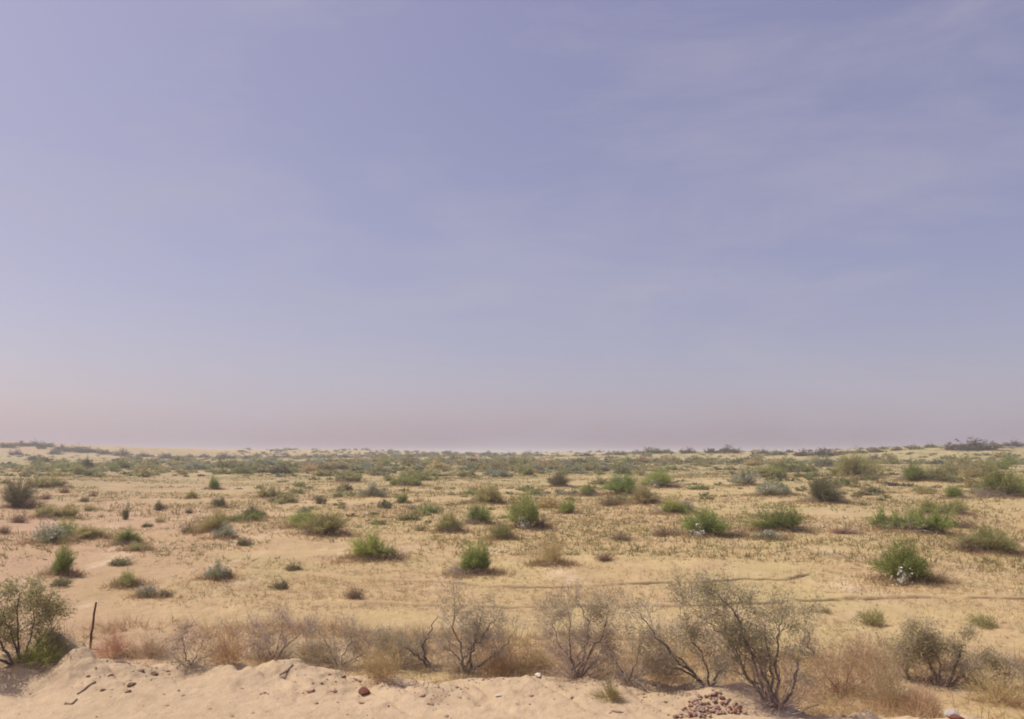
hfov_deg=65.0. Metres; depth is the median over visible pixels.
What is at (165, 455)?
skyline bush
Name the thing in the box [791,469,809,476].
distant shrub
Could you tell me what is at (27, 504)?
dead tuft
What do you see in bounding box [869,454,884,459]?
distant shrub
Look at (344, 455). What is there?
skyline bush
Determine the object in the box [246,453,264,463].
distant shrub
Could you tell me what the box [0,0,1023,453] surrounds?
sky
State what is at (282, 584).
dark tuft
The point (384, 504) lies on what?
distant shrub
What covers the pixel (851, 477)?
distant shrub
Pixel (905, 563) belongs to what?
green shrub
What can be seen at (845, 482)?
distant shrub
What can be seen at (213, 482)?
green shrub
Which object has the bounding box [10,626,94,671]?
grass clump
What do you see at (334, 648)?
dry brush
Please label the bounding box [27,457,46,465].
distant shrub
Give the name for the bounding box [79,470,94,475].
distant shrub
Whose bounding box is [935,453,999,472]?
spreading shrub
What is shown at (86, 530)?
olive shrub
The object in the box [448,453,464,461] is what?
distant shrub
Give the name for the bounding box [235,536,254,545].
dark tuft
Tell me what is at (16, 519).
dead tuft
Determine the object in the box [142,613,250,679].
dry brush
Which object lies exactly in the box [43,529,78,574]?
green shrub
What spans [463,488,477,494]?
distant shrub
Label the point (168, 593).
dark tuft
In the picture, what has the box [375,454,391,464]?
distant shrub
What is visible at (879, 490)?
distant shrub
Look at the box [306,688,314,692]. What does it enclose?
clod
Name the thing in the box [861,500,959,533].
spreading shrub
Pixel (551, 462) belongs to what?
distant shrub
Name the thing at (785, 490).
sage bush
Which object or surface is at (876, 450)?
skyline bush
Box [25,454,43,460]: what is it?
skyline bush
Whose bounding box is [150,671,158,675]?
dark clod
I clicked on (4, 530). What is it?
dead tuft
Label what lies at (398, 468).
distant shrub
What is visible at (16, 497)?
dark green shrub
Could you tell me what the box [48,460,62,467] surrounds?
distant shrub
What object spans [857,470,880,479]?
distant shrub
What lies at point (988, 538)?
olive shrub
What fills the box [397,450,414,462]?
distant shrub
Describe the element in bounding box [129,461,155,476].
distant shrub
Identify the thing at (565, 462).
distant bush
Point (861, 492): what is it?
distant shrub
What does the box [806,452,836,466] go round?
distant bush
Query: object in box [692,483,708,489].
distant shrub
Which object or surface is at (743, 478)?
sage bush
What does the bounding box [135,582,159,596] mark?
sage bush
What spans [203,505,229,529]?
olive shrub
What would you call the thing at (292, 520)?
green shrub
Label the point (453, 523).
olive shrub
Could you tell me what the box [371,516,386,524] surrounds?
distant shrub
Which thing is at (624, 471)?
distant shrub
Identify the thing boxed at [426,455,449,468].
distant grass clump
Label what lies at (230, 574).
dark tuft
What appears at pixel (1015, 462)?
distant shrub
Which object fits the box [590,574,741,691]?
thorn bush
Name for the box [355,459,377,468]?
distant bush
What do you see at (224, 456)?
skyline bush
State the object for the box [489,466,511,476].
distant bush
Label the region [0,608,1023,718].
dry weeds
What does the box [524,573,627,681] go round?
thorn bush
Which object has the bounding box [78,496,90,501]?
dark tuft
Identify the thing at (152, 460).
distant shrub
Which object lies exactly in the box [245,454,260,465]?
distant bush
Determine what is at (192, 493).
olive shrub
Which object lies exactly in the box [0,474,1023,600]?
dead stalks
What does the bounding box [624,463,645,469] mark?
distant bush
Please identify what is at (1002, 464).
spreading shrub
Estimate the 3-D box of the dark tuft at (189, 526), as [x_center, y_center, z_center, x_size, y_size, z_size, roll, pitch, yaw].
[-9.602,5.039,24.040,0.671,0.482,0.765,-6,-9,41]
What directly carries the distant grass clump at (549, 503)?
on the ground at (226, 689)
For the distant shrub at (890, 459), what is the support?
on the ground at (226, 689)
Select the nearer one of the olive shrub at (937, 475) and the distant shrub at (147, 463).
the olive shrub at (937, 475)
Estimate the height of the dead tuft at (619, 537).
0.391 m
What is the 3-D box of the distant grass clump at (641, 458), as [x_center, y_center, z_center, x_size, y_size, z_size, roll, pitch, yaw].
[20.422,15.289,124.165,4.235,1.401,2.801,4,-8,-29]
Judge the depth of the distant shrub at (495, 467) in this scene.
81.89 m
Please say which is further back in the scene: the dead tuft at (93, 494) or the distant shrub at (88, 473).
the distant shrub at (88, 473)
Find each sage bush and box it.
[30,517,73,541]
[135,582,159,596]
[203,552,232,578]
[210,519,237,536]
[356,479,388,495]
[678,499,695,510]
[728,462,762,484]
[752,478,783,494]
[753,530,784,538]
[777,481,792,493]
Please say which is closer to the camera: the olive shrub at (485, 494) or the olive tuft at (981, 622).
the olive tuft at (981, 622)
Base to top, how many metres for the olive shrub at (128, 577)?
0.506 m
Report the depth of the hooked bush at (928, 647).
8.80 m
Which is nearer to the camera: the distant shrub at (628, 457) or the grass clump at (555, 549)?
the grass clump at (555, 549)
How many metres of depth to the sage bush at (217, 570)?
15.90 m
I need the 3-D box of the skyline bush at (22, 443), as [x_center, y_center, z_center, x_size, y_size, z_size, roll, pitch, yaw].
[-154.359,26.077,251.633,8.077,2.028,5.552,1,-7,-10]
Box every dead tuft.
[0,524,12,533]
[3,512,31,522]
[17,495,51,508]
[41,491,52,499]
[58,486,70,492]
[89,491,98,496]
[341,586,367,599]
[593,551,616,562]
[595,494,628,505]
[605,532,635,541]
[646,524,683,536]
[726,528,751,536]
[828,526,866,535]
[946,517,980,528]
[947,537,989,553]
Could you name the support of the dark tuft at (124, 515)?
on the ground at (226, 689)
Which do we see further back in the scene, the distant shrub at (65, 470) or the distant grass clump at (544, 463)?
the distant grass clump at (544, 463)
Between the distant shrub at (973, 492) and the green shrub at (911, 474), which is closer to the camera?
the distant shrub at (973, 492)
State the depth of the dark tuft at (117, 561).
17.85 m
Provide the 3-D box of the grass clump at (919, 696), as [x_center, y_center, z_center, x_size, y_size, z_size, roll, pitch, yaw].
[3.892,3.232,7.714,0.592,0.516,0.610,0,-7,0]
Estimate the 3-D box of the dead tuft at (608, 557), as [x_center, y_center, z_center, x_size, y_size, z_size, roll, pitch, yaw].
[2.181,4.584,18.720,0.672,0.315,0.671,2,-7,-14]
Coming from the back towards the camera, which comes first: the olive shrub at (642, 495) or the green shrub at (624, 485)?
the green shrub at (624, 485)
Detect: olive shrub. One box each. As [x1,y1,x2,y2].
[67,520,112,537]
[69,464,88,474]
[112,561,144,587]
[123,540,154,550]
[185,489,197,497]
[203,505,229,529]
[287,503,350,535]
[434,507,466,532]
[465,472,503,502]
[486,517,516,538]
[625,474,664,502]
[831,447,892,477]
[919,464,964,480]
[944,518,1022,551]
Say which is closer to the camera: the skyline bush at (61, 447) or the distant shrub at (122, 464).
the distant shrub at (122, 464)
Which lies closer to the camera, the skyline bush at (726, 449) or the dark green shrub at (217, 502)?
the dark green shrub at (217, 502)
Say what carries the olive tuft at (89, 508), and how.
on the ground at (226, 689)
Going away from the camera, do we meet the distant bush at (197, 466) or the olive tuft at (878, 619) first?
the olive tuft at (878, 619)
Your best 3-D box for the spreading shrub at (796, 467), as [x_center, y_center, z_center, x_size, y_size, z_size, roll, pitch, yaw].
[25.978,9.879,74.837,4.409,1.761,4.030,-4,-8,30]
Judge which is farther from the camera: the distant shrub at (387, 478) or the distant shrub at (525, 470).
the distant shrub at (525, 470)
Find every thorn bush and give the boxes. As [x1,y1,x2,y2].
[423,568,534,677]
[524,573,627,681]
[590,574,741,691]
[657,561,852,718]
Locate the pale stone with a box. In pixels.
[944,709,960,716]
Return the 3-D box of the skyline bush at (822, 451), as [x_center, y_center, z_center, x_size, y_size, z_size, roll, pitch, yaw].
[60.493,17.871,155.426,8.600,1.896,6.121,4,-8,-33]
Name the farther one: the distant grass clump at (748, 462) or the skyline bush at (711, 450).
the skyline bush at (711, 450)
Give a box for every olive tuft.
[84,505,97,510]
[154,514,166,522]
[412,523,427,530]
[818,606,831,612]
[848,604,893,628]
[910,482,937,493]
[959,605,1001,629]
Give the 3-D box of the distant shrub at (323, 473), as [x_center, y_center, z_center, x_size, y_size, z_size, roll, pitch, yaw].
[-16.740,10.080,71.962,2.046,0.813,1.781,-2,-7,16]
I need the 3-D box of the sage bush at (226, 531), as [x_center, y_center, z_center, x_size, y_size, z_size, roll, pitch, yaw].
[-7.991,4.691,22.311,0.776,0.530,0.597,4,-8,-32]
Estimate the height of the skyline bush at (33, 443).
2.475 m
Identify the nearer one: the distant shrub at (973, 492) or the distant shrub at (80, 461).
the distant shrub at (973, 492)
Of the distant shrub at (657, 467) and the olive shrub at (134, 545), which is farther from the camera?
the distant shrub at (657, 467)
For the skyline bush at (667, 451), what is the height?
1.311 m
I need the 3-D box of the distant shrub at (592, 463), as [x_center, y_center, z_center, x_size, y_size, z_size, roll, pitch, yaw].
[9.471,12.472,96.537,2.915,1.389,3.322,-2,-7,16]
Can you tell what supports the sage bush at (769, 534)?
on the ground at (226, 689)
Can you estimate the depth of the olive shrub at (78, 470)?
75.84 m
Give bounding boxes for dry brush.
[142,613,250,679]
[229,591,322,659]
[279,611,389,671]
[364,620,437,671]
[572,618,685,691]
[791,626,910,706]
[941,642,1023,690]
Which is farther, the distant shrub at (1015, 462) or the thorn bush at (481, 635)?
the distant shrub at (1015, 462)
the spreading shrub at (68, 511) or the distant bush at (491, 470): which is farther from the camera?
the distant bush at (491, 470)
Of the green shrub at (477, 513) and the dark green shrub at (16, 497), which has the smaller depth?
the green shrub at (477, 513)
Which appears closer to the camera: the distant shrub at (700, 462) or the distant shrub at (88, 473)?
the distant shrub at (88, 473)
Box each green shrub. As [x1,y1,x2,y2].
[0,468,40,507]
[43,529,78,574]
[55,514,82,534]
[81,454,93,468]
[110,522,145,545]
[208,475,222,488]
[208,494,226,506]
[240,503,263,516]
[283,506,320,526]
[343,516,410,561]
[394,492,409,501]
[446,524,494,578]
[460,496,495,524]
[501,477,557,527]
[544,468,570,485]
[556,496,577,513]
[577,483,600,495]
[600,466,655,493]
[642,467,691,486]
[653,494,687,512]
[676,495,738,537]
[733,497,811,531]
[799,466,852,503]
[863,523,958,586]
[894,454,927,479]
[944,476,969,497]
[966,457,1023,496]
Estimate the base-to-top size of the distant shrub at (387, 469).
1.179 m
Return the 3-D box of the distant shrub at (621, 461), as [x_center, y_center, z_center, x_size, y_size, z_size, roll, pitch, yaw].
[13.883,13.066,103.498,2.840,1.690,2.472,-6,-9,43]
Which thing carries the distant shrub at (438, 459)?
on the ground at (226, 689)
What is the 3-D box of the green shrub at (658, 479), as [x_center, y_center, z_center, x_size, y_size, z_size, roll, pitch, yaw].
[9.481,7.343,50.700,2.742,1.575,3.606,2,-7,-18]
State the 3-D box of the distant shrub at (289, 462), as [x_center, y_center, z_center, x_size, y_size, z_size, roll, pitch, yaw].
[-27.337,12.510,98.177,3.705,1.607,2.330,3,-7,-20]
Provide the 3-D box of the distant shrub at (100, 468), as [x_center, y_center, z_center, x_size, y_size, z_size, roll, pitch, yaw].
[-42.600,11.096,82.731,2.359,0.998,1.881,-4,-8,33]
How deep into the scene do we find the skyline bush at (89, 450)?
242.11 m
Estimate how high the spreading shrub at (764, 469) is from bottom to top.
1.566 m
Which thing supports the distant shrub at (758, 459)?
on the ground at (226, 689)
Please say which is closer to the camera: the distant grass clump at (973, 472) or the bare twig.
the bare twig
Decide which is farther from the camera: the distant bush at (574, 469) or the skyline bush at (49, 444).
the skyline bush at (49, 444)
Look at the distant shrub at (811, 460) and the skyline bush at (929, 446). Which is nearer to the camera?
the distant shrub at (811, 460)
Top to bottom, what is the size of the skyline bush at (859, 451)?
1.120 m
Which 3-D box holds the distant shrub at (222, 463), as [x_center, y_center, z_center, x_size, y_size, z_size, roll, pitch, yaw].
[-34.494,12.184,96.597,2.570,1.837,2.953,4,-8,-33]
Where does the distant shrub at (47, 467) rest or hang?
on the ground at (226, 689)
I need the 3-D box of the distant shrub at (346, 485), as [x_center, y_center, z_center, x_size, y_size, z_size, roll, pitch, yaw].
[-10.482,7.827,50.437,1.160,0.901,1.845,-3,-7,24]
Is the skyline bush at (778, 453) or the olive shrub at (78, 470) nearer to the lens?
the olive shrub at (78, 470)
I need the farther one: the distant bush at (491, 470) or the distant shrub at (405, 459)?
the distant shrub at (405, 459)
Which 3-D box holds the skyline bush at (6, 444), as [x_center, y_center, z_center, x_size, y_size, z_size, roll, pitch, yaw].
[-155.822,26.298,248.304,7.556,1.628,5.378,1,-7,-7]
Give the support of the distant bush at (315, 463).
on the ground at (226, 689)
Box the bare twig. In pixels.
[793,619,821,656]
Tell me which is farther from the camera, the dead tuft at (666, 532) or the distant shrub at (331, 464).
the distant shrub at (331, 464)
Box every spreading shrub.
[24,473,68,486]
[31,503,79,519]
[225,511,263,521]
[256,484,281,496]
[332,472,361,481]
[389,473,421,485]
[742,460,788,477]
[772,456,812,472]
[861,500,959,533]
[915,489,971,514]
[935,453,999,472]
[977,450,1011,469]
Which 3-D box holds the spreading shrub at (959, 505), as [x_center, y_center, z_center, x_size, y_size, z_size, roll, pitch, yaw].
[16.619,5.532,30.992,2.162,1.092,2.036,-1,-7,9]
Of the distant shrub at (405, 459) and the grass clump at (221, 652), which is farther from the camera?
the distant shrub at (405, 459)
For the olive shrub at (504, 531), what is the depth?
22.50 m
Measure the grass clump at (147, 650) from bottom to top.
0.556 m
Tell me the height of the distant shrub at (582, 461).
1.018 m
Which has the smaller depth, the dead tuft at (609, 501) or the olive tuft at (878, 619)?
the olive tuft at (878, 619)
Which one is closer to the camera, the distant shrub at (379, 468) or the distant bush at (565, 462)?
the distant shrub at (379, 468)
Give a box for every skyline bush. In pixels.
[0,442,17,446]
[6,449,23,454]
[13,440,30,445]
[22,438,40,445]
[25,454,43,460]
[36,442,46,448]
[43,442,55,446]
[48,447,65,453]
[51,444,70,449]
[59,443,84,450]
[78,445,101,451]
[94,449,112,453]
[110,447,132,455]
[133,450,153,456]
[155,452,175,458]
[197,452,212,457]
[211,451,240,458]
[335,453,350,457]
[610,451,626,454]
[638,447,662,453]
[658,448,674,452]
[678,447,697,452]
[703,448,717,452]
[718,444,746,452]
[756,446,770,453]
[766,450,787,454]
[792,448,809,455]
[802,447,843,455]
[845,450,868,452]
[865,448,885,451]
[924,442,937,447]
[939,436,1019,449]
[1001,437,1023,446]
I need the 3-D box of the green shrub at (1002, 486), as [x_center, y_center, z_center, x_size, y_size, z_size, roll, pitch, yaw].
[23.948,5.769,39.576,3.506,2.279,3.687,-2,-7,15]
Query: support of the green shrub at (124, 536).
on the ground at (226, 689)
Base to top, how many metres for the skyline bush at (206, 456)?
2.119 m
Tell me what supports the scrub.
on the ground at (226, 689)
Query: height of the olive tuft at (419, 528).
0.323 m
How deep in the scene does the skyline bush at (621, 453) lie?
185.54 m
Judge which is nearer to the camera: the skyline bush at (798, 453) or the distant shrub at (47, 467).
the distant shrub at (47, 467)
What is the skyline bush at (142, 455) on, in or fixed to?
on the ground at (226, 689)
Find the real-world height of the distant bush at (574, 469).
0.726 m
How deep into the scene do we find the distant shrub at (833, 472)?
61.14 m
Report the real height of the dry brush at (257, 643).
1.026 m
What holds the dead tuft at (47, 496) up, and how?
on the ground at (226, 689)
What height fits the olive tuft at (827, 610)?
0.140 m
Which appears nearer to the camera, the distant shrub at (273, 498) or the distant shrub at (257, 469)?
the distant shrub at (273, 498)
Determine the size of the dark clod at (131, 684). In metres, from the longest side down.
0.108 x 0.091 x 0.040 m
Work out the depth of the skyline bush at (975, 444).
152.44 m
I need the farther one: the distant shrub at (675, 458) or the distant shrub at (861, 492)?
the distant shrub at (675, 458)
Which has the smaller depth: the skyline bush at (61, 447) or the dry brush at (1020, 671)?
the dry brush at (1020, 671)
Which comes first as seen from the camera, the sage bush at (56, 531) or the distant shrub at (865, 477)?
the sage bush at (56, 531)
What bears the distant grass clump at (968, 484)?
on the ground at (226, 689)
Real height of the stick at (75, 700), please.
0.018 m
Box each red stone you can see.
[358,687,369,694]
[948,714,964,718]
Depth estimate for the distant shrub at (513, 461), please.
109.15 m
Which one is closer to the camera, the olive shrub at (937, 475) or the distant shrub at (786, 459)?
the olive shrub at (937, 475)
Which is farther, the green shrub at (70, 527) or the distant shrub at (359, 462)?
the distant shrub at (359, 462)
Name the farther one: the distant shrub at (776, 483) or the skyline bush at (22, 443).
the skyline bush at (22, 443)
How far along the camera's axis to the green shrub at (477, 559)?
16.51 m
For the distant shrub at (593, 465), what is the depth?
89.99 m
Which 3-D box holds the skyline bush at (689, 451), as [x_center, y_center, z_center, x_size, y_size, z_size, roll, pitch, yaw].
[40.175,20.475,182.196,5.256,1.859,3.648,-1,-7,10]
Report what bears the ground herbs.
on the ground at (226, 689)
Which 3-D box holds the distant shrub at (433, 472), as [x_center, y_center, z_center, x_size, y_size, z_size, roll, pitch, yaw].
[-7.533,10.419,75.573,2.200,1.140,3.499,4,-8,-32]
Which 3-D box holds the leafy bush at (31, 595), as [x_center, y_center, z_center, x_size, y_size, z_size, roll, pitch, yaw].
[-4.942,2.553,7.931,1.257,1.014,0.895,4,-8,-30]
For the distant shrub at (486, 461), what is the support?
on the ground at (226, 689)
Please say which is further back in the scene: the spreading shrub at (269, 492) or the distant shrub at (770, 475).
the distant shrub at (770, 475)
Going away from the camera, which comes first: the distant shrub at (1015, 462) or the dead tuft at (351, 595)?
the dead tuft at (351, 595)
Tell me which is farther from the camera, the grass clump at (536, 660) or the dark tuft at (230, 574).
the dark tuft at (230, 574)
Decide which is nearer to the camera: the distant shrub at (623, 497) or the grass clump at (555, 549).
the grass clump at (555, 549)
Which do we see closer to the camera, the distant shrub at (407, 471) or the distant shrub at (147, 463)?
the distant shrub at (407, 471)
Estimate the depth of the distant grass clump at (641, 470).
78.79 m
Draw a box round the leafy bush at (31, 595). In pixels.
[0,566,79,665]
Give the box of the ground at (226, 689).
[0,441,1023,718]
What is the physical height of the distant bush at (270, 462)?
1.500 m
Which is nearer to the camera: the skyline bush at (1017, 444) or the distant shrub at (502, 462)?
the distant shrub at (502, 462)
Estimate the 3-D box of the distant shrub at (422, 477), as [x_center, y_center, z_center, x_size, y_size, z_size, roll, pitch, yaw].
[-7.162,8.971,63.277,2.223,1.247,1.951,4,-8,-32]
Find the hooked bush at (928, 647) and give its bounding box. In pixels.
[866,612,1020,695]
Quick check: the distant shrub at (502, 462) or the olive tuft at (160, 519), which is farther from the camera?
the distant shrub at (502, 462)
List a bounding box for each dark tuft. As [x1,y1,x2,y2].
[48,572,73,586]
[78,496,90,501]
[107,555,138,565]
[119,503,129,519]
[142,522,153,526]
[154,501,167,510]
[158,588,176,595]
[178,521,197,533]
[224,565,234,577]
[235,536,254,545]
[268,578,291,588]
[282,560,303,571]
[312,494,327,503]
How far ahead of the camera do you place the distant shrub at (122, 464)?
100.05 m
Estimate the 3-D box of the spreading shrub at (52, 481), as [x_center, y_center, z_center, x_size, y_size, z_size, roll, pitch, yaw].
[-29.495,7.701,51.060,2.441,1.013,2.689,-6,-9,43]
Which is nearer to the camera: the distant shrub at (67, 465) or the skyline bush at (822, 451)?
the distant shrub at (67, 465)
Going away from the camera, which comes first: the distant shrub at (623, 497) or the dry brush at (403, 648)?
the dry brush at (403, 648)
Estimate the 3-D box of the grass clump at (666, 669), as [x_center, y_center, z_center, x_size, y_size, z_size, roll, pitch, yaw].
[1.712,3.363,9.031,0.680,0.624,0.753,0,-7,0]
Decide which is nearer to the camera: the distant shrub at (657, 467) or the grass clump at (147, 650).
the grass clump at (147, 650)
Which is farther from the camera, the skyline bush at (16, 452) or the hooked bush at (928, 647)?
the skyline bush at (16, 452)
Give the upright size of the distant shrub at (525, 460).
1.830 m
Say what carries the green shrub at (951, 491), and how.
on the ground at (226, 689)
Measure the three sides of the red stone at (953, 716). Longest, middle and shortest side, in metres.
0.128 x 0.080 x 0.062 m
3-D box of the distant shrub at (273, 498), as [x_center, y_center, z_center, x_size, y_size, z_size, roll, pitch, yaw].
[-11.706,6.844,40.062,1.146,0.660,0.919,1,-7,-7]
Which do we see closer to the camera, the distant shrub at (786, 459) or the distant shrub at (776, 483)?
the distant shrub at (776, 483)
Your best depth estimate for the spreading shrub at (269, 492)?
43.25 m
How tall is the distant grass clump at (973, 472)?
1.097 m
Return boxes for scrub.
[0,442,1023,522]
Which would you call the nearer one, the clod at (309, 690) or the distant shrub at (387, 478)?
the clod at (309, 690)
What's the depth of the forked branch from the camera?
9.57 m
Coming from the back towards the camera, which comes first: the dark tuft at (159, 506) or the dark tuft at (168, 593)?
the dark tuft at (159, 506)
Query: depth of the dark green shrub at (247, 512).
29.29 m
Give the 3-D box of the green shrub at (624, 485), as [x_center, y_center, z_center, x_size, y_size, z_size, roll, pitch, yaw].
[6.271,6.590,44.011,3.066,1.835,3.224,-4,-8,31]
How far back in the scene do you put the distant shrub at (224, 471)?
75.61 m
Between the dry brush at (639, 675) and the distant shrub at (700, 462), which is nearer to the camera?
the dry brush at (639, 675)
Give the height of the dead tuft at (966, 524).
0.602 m
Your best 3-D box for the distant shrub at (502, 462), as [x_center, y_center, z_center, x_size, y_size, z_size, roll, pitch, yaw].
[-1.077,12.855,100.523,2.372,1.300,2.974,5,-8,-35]
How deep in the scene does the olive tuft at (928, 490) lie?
43.16 m
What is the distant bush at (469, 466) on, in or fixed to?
on the ground at (226, 689)
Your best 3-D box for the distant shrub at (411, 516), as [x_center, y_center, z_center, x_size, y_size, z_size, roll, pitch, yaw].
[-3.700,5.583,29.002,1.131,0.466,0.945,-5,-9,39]
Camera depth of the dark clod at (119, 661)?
8.23 m
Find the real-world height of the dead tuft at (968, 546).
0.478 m
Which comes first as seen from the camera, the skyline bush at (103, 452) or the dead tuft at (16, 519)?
the dead tuft at (16, 519)
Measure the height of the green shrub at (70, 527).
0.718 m
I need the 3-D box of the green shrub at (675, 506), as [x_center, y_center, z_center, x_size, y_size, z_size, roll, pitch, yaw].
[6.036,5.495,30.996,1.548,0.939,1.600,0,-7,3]
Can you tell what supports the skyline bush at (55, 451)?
on the ground at (226, 689)
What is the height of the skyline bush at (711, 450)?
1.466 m
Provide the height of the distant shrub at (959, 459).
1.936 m
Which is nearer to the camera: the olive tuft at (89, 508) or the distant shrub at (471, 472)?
the olive tuft at (89, 508)
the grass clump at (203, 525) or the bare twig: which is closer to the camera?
the bare twig
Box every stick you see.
[64,698,77,704]
[77,681,95,693]
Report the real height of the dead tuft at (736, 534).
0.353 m
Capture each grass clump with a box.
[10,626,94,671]
[89,613,136,658]
[121,626,182,658]
[188,514,211,530]
[198,617,254,665]
[290,631,336,665]
[301,462,319,470]
[307,469,322,474]
[346,620,409,687]
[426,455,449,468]
[477,639,531,676]
[515,634,558,673]
[518,530,567,562]
[535,494,571,507]
[541,457,564,467]
[586,670,626,702]
[632,467,646,473]
[635,454,652,461]
[639,636,689,682]
[742,459,762,465]
[827,626,888,665]
[849,638,921,712]
[894,673,945,717]
[954,660,1023,709]
[956,476,984,487]
[957,465,984,477]
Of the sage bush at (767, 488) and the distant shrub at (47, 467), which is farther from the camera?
the distant shrub at (47, 467)
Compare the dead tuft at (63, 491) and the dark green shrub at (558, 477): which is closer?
the dead tuft at (63, 491)
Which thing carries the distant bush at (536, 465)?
on the ground at (226, 689)
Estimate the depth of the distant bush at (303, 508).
33.44 m
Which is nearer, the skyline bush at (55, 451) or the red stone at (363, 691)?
the red stone at (363, 691)
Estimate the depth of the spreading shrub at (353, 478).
59.15 m
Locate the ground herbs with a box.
[0,446,1023,573]
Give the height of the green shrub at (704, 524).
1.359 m
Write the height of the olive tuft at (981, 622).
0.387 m
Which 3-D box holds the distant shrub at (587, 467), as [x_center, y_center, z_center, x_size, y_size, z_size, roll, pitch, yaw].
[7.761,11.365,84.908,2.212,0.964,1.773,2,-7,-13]
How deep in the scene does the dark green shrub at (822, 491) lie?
36.40 m
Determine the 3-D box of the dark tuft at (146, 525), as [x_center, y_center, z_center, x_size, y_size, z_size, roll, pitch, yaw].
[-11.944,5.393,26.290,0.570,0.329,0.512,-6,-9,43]
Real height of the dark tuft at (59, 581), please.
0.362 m
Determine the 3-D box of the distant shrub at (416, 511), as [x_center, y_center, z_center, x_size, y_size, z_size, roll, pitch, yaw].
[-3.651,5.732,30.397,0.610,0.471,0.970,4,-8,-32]
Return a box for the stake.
[89,602,96,648]
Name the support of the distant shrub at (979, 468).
on the ground at (226, 689)
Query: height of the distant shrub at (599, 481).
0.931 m
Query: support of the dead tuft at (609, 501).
on the ground at (226, 689)
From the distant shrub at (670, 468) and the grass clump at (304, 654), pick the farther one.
the distant shrub at (670, 468)
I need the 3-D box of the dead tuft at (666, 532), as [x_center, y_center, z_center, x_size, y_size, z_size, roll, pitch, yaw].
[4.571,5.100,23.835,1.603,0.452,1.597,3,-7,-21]
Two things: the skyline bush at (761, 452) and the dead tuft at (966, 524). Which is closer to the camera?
the dead tuft at (966, 524)
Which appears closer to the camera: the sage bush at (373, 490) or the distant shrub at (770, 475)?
the sage bush at (373, 490)
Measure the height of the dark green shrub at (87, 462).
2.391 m
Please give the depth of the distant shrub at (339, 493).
44.33 m
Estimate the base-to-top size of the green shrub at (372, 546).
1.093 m
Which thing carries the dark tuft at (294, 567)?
on the ground at (226, 689)
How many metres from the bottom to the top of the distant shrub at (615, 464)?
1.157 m
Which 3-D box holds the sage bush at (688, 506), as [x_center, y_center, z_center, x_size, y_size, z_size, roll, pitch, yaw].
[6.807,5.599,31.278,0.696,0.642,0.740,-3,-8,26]
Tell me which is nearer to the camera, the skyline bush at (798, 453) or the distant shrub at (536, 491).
the distant shrub at (536, 491)
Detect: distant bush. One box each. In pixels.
[178,455,210,469]
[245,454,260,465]
[261,456,276,464]
[294,505,309,511]
[299,457,321,469]
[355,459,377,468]
[459,457,476,469]
[482,465,496,474]
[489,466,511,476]
[522,456,547,470]
[558,456,572,467]
[565,489,581,494]
[568,466,585,471]
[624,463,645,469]
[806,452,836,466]
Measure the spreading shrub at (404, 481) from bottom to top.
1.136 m
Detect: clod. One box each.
[115,659,129,663]
[127,682,136,686]
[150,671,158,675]
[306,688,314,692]
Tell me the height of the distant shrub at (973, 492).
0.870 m
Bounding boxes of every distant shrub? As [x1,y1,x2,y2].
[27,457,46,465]
[41,462,58,470]
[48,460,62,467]
[54,462,84,471]
[55,458,71,468]
[69,458,84,464]
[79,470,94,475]
[93,463,108,470]
[104,462,120,470]
[105,454,136,468]
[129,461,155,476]
[142,454,162,463]
[142,461,161,468]
[211,466,231,473]
[215,454,234,467]
[230,464,254,473]
[245,460,269,472]
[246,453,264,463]
[265,464,294,473]
[266,490,281,502]
[271,491,304,503]
[275,456,295,467]
[287,487,306,493]
[313,468,337,475]
[318,463,338,471]
[326,457,340,467]
[329,489,344,496]
[336,477,352,489]
[355,456,367,465]
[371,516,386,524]
[372,461,385,471]
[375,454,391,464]
[376,498,394,508]
[381,465,392,472]
[382,470,397,480]
[394,466,411,470]
[396,511,423,520]
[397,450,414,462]
[397,463,419,476]
[408,505,421,516]
[409,466,433,480]
[417,498,443,513]
[421,465,445,475]
[430,455,445,462]
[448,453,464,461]
[455,467,477,475]
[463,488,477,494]
[480,458,494,463]
[489,460,509,470]
[496,459,509,466]
[508,455,522,464]
[512,459,534,474]
[519,453,533,463]
[529,486,543,494]
[544,458,560,468]
[571,458,588,462]
[579,458,602,467]
[581,463,594,470]
[588,473,609,484]
[589,461,602,469]
[604,460,622,467]
[607,457,630,464]
[610,489,633,501]
[611,463,631,473]
[619,452,633,460]
[651,462,668,471]
[661,462,676,469]
[662,453,678,461]
[688,454,705,460]
[690,456,707,464]
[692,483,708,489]
[729,453,745,463]
[750,453,765,462]
[755,473,789,489]
[763,470,788,480]
[779,455,790,462]
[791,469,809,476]
[803,459,818,470]
[805,455,818,462]
[825,464,843,475]
[832,469,857,485]
[846,470,861,481]
[848,488,873,494]
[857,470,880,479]
[868,486,887,493]
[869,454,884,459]
[876,449,901,463]
[924,456,945,463]
[942,449,973,464]
[945,460,969,474]
[965,487,993,493]
[969,461,990,474]
[1002,450,1023,464]
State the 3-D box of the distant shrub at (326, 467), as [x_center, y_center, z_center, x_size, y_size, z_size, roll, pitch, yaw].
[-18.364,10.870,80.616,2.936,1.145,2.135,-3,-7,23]
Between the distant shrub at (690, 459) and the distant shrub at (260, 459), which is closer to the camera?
the distant shrub at (260, 459)
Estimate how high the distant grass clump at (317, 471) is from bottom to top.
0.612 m
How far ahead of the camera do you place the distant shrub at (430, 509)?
31.86 m
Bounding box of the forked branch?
[396,614,455,675]

